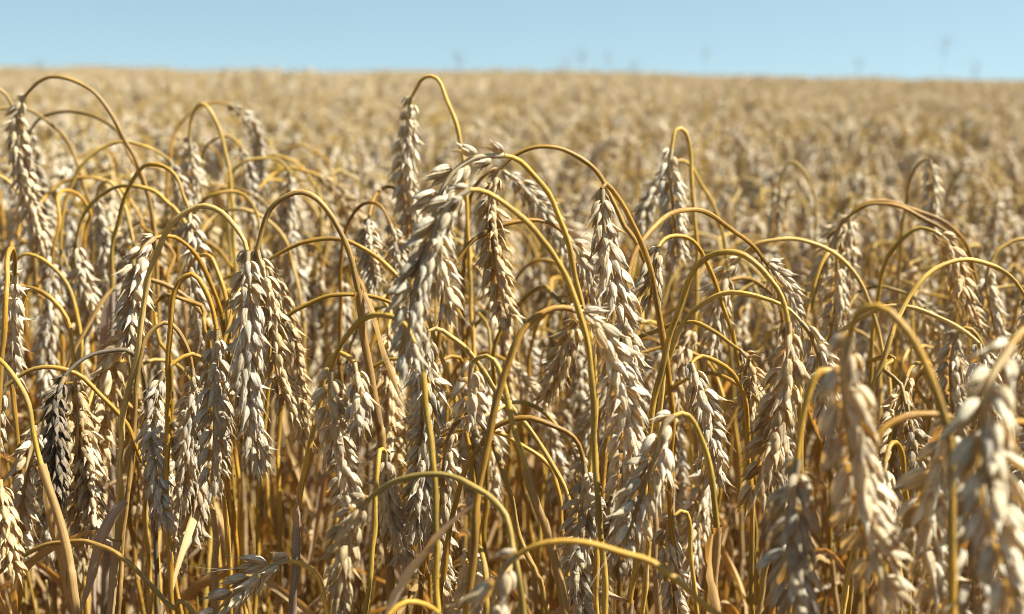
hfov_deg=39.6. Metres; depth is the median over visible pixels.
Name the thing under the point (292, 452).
wheat plant
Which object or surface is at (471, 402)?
wheat plant
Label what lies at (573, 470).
wheat plant
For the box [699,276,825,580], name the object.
wheat plant
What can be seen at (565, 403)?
wheat plant
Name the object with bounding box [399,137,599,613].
wheat plant
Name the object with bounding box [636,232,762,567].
wheat plant
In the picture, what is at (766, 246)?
wheat plant
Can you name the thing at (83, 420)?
wheat plant
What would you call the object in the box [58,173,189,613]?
wheat plant
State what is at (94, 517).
wheat plant
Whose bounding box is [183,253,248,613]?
wheat plant
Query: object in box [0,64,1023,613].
wheat field
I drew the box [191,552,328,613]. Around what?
wheat plant
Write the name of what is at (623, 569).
wheat plant
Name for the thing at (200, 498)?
wheat plant
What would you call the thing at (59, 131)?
wheat plant
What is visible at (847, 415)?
wheat plant
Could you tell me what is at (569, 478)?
wheat plant
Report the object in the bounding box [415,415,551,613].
wheat plant
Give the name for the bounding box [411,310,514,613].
wheat plant
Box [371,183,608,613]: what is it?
wheat plant
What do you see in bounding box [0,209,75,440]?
wheat plant
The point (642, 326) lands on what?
wheat plant
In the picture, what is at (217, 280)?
wheat plant
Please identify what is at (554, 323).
wheat plant
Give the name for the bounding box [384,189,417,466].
wheat plant
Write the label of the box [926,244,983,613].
wheat plant
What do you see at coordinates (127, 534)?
wheat plant
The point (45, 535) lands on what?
wheat plant
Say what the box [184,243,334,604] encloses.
wheat plant
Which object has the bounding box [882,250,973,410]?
wheat plant
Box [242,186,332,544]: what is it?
wheat plant
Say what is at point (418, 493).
wheat plant
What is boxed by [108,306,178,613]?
wheat plant
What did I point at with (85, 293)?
wheat plant
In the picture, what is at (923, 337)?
wheat plant
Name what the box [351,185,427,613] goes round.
wheat plant
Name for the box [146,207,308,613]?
wheat plant
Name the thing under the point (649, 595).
wheat plant
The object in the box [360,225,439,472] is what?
wheat plant
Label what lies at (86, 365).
wheat plant
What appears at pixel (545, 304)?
wheat plant
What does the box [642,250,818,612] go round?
wheat plant
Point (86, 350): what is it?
wheat plant
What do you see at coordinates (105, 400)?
wheat plant
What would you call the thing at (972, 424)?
wheat plant
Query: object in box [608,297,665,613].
wheat plant
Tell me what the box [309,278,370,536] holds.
wheat plant
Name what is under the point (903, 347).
wheat plant
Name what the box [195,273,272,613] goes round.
wheat plant
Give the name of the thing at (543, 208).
wheat plant
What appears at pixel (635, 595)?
wheat plant
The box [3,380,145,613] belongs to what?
wheat plant
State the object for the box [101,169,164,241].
wheat plant
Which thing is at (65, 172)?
wheat plant
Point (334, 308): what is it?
wheat plant
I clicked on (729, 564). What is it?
wheat plant
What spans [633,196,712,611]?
wheat plant
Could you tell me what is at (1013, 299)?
wheat plant
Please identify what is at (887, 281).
wheat plant
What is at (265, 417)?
wheat plant
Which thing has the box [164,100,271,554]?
wheat plant
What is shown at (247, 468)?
wheat plant
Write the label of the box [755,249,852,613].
wheat plant
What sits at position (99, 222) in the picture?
wheat plant
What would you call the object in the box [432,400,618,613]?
wheat plant
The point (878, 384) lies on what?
wheat plant
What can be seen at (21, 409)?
wheat plant
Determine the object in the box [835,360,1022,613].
wheat plant
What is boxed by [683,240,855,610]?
wheat plant
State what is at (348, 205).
wheat plant
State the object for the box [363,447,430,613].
wheat plant
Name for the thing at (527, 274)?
wheat plant
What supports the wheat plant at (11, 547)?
on the ground
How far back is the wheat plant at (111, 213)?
1.19 m
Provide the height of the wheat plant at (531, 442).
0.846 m
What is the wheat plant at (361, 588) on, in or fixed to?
on the ground
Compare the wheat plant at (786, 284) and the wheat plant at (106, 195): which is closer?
the wheat plant at (786, 284)
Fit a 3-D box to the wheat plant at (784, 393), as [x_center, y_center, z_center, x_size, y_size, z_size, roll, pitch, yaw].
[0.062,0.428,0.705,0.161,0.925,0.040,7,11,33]
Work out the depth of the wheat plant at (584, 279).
0.74 m
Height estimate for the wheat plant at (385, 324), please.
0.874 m
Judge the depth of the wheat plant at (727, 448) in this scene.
1.32 m
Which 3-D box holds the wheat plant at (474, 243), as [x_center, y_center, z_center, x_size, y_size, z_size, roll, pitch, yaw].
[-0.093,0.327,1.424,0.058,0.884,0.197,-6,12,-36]
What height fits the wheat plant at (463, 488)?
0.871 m
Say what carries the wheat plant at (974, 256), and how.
on the ground
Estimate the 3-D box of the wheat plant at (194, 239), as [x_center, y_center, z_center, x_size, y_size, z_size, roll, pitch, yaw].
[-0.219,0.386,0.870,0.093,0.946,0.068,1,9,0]
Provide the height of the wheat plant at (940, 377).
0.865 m
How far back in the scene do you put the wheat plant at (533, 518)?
1.34 m
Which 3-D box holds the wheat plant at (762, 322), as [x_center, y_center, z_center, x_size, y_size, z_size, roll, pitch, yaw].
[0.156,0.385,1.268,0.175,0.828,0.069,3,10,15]
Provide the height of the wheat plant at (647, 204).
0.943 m
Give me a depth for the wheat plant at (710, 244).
1.35 m
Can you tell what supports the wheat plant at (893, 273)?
on the ground
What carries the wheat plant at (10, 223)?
on the ground
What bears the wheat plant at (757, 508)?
on the ground
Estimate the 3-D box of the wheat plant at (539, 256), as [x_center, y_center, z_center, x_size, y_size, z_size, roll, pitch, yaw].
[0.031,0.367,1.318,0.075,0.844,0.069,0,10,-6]
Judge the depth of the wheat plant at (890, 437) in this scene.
0.91 m
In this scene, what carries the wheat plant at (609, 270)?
on the ground
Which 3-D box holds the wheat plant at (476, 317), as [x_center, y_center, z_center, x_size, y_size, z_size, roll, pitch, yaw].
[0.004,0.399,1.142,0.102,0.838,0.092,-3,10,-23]
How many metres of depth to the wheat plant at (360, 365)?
1.07 m
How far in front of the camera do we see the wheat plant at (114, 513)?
0.64 m
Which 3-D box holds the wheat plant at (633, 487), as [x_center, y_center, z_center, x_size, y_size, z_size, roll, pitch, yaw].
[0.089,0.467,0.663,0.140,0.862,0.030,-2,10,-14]
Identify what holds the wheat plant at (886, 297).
on the ground
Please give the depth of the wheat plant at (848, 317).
1.32 m
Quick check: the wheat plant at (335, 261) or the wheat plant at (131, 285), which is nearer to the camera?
the wheat plant at (131, 285)
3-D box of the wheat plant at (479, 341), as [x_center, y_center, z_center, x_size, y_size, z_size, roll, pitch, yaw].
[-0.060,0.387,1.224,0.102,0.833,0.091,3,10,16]
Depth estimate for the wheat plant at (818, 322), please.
1.36 m
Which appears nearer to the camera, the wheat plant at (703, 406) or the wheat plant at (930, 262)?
the wheat plant at (703, 406)
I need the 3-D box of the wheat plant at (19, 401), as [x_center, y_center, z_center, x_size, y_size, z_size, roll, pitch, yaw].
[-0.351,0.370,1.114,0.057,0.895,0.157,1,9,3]
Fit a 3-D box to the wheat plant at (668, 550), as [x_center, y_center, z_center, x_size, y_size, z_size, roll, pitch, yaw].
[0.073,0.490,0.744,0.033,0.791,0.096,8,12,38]
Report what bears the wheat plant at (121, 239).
on the ground
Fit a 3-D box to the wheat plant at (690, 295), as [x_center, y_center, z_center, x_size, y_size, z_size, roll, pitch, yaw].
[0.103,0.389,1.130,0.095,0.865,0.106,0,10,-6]
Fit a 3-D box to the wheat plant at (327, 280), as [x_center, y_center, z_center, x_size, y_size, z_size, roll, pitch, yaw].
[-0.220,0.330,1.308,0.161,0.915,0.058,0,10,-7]
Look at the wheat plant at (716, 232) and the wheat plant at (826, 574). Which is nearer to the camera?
the wheat plant at (826, 574)
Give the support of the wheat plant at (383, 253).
on the ground
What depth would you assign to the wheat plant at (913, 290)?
0.71 m
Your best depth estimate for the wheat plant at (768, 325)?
1.01 m
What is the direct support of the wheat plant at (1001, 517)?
on the ground
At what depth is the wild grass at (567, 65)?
12.82 m
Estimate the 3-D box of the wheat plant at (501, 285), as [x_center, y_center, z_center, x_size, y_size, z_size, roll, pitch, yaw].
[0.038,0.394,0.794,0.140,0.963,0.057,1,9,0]
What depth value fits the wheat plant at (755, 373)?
0.69 m
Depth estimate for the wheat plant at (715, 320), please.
0.79 m
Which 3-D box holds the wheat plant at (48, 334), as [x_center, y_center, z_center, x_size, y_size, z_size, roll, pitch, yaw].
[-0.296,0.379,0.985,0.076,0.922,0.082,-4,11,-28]
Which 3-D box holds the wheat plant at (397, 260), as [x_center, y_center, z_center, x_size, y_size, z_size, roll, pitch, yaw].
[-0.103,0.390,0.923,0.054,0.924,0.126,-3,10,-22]
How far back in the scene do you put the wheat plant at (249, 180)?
1.05 m
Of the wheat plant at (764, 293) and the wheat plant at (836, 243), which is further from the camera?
the wheat plant at (764, 293)
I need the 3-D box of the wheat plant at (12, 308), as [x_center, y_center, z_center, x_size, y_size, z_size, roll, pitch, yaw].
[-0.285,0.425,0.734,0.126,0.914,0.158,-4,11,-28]
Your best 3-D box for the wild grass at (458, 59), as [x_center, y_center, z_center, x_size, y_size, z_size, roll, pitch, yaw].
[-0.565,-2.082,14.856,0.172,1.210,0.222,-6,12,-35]
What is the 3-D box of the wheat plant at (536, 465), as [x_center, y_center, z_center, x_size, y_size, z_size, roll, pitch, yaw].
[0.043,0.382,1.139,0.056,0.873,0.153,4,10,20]
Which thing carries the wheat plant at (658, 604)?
on the ground
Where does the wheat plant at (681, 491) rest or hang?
on the ground
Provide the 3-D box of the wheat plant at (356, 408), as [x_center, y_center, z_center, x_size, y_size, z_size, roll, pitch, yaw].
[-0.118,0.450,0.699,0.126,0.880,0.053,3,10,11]
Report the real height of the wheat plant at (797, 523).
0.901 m
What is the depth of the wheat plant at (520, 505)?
1.03 m
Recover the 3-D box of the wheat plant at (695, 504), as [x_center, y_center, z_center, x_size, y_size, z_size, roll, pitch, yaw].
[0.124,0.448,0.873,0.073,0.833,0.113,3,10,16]
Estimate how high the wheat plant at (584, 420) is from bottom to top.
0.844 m
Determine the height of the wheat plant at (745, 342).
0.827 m
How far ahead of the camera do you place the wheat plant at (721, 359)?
1.23 m
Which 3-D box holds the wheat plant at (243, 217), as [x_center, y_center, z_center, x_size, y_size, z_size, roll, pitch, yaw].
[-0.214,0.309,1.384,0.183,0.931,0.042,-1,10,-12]
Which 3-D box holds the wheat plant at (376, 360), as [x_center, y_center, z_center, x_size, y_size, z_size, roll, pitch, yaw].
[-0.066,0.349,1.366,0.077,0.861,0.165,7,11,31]
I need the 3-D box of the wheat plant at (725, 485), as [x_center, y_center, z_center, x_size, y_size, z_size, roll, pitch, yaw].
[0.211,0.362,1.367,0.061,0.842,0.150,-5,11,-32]
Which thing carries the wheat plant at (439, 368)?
on the ground
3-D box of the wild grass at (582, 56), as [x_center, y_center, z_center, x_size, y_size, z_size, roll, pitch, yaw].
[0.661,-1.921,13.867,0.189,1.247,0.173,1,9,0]
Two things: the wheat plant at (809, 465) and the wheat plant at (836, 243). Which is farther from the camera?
the wheat plant at (809, 465)
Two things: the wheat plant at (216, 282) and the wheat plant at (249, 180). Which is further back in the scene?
the wheat plant at (216, 282)
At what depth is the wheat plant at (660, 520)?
1.21 m
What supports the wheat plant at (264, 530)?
on the ground
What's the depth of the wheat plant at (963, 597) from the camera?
0.45 m
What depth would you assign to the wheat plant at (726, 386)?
1.07 m
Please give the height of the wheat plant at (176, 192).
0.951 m
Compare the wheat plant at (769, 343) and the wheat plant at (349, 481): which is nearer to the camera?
the wheat plant at (349, 481)
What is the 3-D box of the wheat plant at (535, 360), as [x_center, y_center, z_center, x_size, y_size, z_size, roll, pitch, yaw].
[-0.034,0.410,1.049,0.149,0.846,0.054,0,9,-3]
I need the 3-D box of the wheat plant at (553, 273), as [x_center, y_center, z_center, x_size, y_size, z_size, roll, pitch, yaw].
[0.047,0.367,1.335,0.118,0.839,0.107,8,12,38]
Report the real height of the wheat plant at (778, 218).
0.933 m
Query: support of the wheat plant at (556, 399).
on the ground
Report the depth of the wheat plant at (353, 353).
0.89 m
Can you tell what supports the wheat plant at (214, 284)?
on the ground
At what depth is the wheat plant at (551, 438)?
0.89 m
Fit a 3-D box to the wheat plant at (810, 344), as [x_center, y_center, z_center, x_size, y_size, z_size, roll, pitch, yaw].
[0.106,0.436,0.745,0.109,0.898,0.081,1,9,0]
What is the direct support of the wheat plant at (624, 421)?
on the ground
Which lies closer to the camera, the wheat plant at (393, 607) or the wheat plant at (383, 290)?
the wheat plant at (393, 607)
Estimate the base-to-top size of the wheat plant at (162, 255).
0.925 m
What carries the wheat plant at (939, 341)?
on the ground
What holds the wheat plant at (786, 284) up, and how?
on the ground
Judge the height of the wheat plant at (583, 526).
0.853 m
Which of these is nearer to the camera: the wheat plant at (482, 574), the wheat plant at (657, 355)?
the wheat plant at (482, 574)
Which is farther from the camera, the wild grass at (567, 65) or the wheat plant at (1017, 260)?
the wild grass at (567, 65)
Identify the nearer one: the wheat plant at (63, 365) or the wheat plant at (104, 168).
the wheat plant at (63, 365)
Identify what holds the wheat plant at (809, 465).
on the ground
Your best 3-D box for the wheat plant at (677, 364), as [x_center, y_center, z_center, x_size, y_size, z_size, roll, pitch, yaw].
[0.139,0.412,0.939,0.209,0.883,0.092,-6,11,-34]
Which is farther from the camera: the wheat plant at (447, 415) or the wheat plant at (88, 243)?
the wheat plant at (88, 243)
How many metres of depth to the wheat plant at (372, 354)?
1.30 m
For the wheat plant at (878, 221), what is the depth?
1.30 m
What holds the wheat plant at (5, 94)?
on the ground
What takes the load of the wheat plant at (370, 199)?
on the ground
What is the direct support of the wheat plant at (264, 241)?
on the ground
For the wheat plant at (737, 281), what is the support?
on the ground
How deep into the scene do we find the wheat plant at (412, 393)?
0.77 m
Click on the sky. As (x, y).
(809, 38)
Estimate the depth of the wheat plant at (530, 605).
0.94 m
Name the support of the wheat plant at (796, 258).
on the ground
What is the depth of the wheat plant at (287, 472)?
1.12 m
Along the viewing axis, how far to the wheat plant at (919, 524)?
0.51 m
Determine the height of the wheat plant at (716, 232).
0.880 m
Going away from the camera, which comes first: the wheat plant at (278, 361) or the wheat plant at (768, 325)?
the wheat plant at (278, 361)
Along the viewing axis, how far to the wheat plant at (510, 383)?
0.94 m
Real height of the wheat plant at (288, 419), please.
0.899 m
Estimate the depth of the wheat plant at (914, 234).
1.39 m
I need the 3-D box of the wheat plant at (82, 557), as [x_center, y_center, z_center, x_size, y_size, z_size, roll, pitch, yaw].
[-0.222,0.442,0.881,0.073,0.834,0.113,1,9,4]
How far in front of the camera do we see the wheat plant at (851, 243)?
0.89 m
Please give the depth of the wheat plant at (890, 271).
1.19 m
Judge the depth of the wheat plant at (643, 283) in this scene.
0.71 m
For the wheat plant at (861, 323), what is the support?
on the ground
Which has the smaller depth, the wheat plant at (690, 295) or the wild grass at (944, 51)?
the wheat plant at (690, 295)
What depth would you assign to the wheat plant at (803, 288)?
1.39 m
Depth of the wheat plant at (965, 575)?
1.06 m
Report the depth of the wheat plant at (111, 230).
1.02 m
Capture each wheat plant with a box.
[0,75,165,607]
[0,88,67,613]
[0,106,138,602]
[0,192,46,597]
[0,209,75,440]
[0,234,133,592]
[0,246,36,452]
[0,253,88,613]
[0,358,81,613]
[0,365,183,613]
[0,477,28,591]
[0,538,195,613]
[1,176,182,613]
[1,190,56,608]
[1,209,66,592]
[3,211,152,515]
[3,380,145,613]
[9,286,111,613]
[10,203,295,613]
[16,189,102,613]
[19,284,164,613]
[23,239,97,379]
[25,278,233,605]
[26,110,164,613]
[29,347,160,613]
[30,140,198,613]
[38,358,153,613]
[43,194,101,604]
[49,147,145,611]
[52,232,143,599]
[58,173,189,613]
[58,201,91,591]
[61,183,222,613]
[63,257,171,548]
[63,358,212,613]
[66,220,251,613]
[67,256,195,613]
[71,227,145,602]
[71,293,219,613]
[73,159,132,499]
[81,499,127,609]
[87,166,200,581]
[87,179,183,377]
[90,180,151,613]
[92,162,218,613]
[94,153,130,591]
[97,188,210,370]
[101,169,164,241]
[104,192,214,602]
[106,233,314,613]
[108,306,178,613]
[114,228,321,538]
[115,215,233,598]
[115,321,209,613]
[118,187,329,596]
[127,352,232,613]
[130,148,212,545]
[134,245,234,550]
[140,245,320,613]
[140,384,192,613]
[143,200,179,401]
[144,219,182,593]
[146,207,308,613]
[157,173,246,588]
[162,271,251,613]
[163,288,271,588]
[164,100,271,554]
[165,184,335,607]
[169,287,282,613]
[173,225,238,540]
[174,178,308,613]
[175,143,243,561]
[177,189,290,613]
[178,102,247,610]
[180,179,201,607]
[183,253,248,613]
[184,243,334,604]
[187,135,306,604]
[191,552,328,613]
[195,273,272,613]
[203,167,385,597]
[205,199,289,551]
[208,230,334,613]
[212,229,255,547]
[218,166,335,588]
[219,144,336,558]
[219,154,353,579]
[226,157,304,613]
[236,189,404,613]
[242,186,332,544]
[248,198,312,527]
[250,169,383,599]
[252,292,432,613]
[257,253,348,521]
[261,189,330,598]
[265,244,457,600]
[267,236,483,607]
[279,178,361,583]
[285,235,523,613]
[286,201,413,613]
[288,351,384,613]
[301,242,401,545]
[301,257,379,613]
[301,471,526,613]
[305,312,440,610]
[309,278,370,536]
[310,304,530,613]
[313,295,529,613]
[318,238,446,613]
[329,357,446,613]
[333,196,407,484]
[344,235,416,534]
[344,255,548,582]
[349,259,409,553]
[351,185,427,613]
[354,242,482,588]
[354,321,476,613]
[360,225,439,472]
[361,202,479,473]
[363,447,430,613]
[365,347,448,550]
[368,168,587,613]
[368,293,427,613]
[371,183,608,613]
[373,236,468,542]
[376,295,561,612]
[380,283,422,575]
[383,309,501,550]
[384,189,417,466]
[385,505,472,613]
[387,74,528,613]
[387,326,589,586]
[397,354,494,613]
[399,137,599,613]
[400,226,558,557]
[404,276,455,613]
[404,302,487,547]
[405,426,574,610]
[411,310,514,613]
[411,350,580,611]
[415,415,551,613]
[417,218,639,613]
[429,227,493,609]
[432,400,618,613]
[439,415,612,613]
[442,254,559,613]
[443,544,494,613]
[445,354,571,613]
[446,240,537,606]
[451,538,723,613]
[452,284,548,613]
[457,206,522,513]
[462,144,681,613]
[463,303,690,613]
[465,228,545,544]
[472,210,546,613]
[482,284,661,601]
[489,276,570,613]
[494,266,540,605]
[494,302,653,613]
[498,201,547,490]
[499,328,604,605]
[501,257,565,599]
[501,258,600,613]
[506,321,652,609]
[516,257,615,580]
[517,251,562,593]
[519,278,659,578]
[519,318,592,515]
[520,211,620,612]
[528,336,604,613]
[530,276,621,548]
[531,236,616,613]
[532,241,586,613]
[535,337,710,613]
[538,358,672,613]
[543,260,600,608]
[543,263,570,537]
[543,270,577,585]
[549,344,738,613]
[552,249,818,613]
[558,285,687,521]
[564,299,689,587]
[564,323,682,563]
[583,181,678,613]
[586,410,721,612]
[589,220,637,427]
[590,207,810,607]
[597,246,653,612]
[599,320,768,613]
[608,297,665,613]
[608,371,825,613]
[618,342,723,613]
[622,159,743,613]
[624,261,688,613]
[624,296,710,602]
[631,233,761,613]
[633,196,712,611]
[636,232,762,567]
[636,320,693,522]
[638,276,864,613]
[640,290,847,613]
[640,308,747,610]
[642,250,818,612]
[645,206,740,600]
[645,509,698,613]
[654,126,699,613]
[659,282,772,518]
[662,226,737,538]
[662,275,734,613]
[663,235,764,442]
[665,256,718,613]
[665,373,805,613]
[673,256,782,613]
[678,295,814,528]
[681,354,754,613]
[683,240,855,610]
[683,261,811,585]
[694,237,902,613]
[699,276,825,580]
[699,280,848,613]
[702,249,763,536]
[707,232,754,606]
[708,274,793,602]
[718,264,763,511]
[720,306,764,595]
[726,238,825,575]
[730,297,907,613]
[743,224,777,486]
[748,161,820,604]
[748,236,813,611]
[748,266,781,611]
[751,257,828,510]
[751,327,833,606]
[753,226,786,536]
[753,368,887,613]
[754,285,967,572]
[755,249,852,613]
[755,404,828,613]
[756,304,1023,613]
[761,382,839,607]
[766,271,856,611]
[768,226,992,613]
[792,285,970,613]
[792,328,928,613]
[794,276,877,613]
[799,290,813,585]
[802,202,1019,613]
[803,303,956,613]
[804,217,916,613]
[808,193,918,424]
[811,241,919,575]
[811,244,933,557]
[812,270,878,432]
[813,309,916,600]
[814,344,1020,613]
[818,159,946,593]
[821,207,915,526]
[833,199,1014,606]
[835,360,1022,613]
[840,257,1023,613]
[840,284,1023,612]
[844,440,914,613]
[845,354,944,613]
[851,411,973,613]
[852,217,970,613]
[852,266,969,607]
[852,291,977,592]
[855,276,916,613]
[872,263,925,587]
[875,361,932,540]
[881,228,943,613]
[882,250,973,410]
[884,280,1001,613]
[886,256,1016,461]
[890,214,977,281]
[894,257,935,437]
[903,245,936,491]
[905,293,977,584]
[906,306,995,439]
[909,264,1023,497]
[914,326,1023,613]
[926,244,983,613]
[928,326,1023,599]
[929,243,1010,439]
[929,418,1023,613]
[934,169,1005,435]
[944,332,987,613]
[958,269,1023,585]
[963,203,1023,549]
[968,225,1022,574]
[973,237,1023,370]
[1008,294,1022,335]
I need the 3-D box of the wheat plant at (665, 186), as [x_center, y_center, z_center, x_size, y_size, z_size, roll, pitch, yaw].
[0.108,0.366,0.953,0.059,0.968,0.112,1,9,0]
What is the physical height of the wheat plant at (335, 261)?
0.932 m
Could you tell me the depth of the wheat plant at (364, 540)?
1.06 m
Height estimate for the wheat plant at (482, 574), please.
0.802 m
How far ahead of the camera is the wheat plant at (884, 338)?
1.08 m
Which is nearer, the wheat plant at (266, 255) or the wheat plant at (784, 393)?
the wheat plant at (784, 393)
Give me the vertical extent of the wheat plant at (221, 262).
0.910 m
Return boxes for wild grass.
[451,49,465,72]
[559,54,570,81]
[573,47,589,65]
[853,58,865,79]
[940,36,954,80]
[968,61,981,80]
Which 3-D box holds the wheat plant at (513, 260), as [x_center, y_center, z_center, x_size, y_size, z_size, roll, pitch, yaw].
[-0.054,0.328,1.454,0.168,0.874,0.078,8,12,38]
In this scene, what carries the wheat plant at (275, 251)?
on the ground
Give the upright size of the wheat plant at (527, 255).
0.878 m
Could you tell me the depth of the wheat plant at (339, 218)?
1.21 m
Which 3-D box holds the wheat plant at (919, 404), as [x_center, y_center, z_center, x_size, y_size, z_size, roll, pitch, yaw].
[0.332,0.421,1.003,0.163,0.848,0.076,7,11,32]
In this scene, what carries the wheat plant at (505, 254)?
on the ground
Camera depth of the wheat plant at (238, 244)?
1.26 m
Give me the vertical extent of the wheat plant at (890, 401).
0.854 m
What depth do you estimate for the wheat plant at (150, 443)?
0.66 m
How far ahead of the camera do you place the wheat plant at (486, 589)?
0.48 m
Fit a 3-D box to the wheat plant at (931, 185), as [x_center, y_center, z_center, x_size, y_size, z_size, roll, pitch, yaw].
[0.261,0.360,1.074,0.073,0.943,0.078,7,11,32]
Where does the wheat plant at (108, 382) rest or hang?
on the ground
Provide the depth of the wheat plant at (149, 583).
0.62 m
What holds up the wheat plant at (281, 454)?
on the ground
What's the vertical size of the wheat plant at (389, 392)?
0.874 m
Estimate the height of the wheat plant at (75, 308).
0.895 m
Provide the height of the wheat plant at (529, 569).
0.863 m
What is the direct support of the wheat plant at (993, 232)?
on the ground
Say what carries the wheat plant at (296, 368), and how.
on the ground
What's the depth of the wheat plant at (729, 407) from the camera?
1.15 m
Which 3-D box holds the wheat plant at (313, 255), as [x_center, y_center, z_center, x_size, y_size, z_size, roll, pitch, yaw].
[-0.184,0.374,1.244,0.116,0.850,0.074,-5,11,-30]
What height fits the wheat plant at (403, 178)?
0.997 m
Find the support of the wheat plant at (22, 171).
on the ground
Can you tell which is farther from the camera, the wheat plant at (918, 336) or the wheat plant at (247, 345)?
the wheat plant at (918, 336)
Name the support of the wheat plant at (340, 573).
on the ground
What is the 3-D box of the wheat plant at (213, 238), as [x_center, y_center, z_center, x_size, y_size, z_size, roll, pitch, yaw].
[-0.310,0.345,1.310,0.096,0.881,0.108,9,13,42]
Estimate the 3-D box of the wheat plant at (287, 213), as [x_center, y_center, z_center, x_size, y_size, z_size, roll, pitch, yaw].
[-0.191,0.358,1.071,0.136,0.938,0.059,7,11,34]
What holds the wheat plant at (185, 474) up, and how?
on the ground
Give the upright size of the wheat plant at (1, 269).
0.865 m
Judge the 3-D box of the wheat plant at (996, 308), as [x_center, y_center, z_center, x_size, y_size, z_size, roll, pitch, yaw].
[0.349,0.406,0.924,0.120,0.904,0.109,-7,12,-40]
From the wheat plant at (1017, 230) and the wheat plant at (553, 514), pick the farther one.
the wheat plant at (1017, 230)
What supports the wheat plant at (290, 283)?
on the ground
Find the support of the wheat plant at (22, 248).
on the ground
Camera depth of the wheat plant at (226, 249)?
1.17 m
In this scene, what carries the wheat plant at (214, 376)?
on the ground
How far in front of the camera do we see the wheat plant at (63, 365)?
0.96 m
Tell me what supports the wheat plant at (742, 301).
on the ground
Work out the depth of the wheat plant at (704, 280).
1.18 m
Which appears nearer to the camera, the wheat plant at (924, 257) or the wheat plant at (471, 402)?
the wheat plant at (471, 402)
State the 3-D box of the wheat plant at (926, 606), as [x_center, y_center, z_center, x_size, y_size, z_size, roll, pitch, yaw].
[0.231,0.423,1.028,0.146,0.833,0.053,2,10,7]
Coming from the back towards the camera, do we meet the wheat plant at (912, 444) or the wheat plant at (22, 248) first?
the wheat plant at (22, 248)
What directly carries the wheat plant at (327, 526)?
on the ground
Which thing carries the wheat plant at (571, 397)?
on the ground
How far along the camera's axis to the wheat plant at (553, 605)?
0.99 m
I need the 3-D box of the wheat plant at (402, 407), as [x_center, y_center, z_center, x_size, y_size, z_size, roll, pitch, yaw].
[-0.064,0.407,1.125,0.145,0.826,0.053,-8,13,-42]
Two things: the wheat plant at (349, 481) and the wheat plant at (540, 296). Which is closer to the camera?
the wheat plant at (349, 481)
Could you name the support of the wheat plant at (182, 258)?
on the ground
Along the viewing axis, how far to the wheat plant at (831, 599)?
1.25 m
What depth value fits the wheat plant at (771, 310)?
1.05 m
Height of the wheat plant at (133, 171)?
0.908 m
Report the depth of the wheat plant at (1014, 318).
1.01 m
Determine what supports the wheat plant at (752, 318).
on the ground
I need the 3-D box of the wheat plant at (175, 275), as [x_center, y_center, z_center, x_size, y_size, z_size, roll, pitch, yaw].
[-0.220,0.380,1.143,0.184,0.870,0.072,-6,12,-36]
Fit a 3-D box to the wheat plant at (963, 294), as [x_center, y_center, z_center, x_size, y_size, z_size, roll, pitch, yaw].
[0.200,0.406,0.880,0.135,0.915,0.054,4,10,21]
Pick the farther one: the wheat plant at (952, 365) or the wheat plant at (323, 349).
the wheat plant at (323, 349)
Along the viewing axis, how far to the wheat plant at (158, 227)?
1.10 m
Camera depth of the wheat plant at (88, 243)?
1.38 m
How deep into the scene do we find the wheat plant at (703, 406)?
0.65 m
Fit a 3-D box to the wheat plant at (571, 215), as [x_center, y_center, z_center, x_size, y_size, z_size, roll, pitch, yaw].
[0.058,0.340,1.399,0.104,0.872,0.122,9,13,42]
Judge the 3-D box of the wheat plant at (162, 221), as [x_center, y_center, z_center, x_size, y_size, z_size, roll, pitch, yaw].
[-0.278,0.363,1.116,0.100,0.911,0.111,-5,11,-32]
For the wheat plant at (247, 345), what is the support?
on the ground
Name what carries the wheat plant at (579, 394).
on the ground
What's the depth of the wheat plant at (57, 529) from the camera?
0.62 m
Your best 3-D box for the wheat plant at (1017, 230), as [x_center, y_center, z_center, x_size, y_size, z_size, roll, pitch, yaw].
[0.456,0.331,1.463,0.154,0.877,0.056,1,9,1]
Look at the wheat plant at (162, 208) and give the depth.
1.38 m
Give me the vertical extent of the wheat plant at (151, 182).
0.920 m
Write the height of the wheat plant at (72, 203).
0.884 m
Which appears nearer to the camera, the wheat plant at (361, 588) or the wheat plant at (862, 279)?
the wheat plant at (361, 588)
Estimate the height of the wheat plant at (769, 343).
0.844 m
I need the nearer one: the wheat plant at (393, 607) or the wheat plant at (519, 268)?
the wheat plant at (393, 607)
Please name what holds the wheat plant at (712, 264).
on the ground
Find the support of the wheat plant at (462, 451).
on the ground
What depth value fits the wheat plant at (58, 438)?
0.67 m
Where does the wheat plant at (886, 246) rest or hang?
on the ground
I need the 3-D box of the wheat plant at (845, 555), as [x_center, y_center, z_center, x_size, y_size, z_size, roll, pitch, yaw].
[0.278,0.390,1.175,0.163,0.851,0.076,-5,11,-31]
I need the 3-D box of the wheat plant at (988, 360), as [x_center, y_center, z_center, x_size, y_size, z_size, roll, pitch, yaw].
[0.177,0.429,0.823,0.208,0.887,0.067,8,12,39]
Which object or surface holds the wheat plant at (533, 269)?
on the ground
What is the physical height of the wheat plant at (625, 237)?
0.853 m
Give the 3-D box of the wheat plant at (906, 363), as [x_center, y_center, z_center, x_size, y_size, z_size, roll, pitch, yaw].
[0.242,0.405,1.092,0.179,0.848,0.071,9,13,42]
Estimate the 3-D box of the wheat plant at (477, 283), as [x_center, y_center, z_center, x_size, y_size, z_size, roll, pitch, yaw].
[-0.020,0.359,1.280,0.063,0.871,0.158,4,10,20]
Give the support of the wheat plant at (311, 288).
on the ground
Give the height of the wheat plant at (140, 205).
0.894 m
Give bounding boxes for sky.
[0,0,1023,81]
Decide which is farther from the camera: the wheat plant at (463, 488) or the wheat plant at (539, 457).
the wheat plant at (463, 488)
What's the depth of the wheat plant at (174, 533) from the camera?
0.76 m
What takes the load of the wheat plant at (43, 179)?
on the ground
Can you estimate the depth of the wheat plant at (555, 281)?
1.25 m

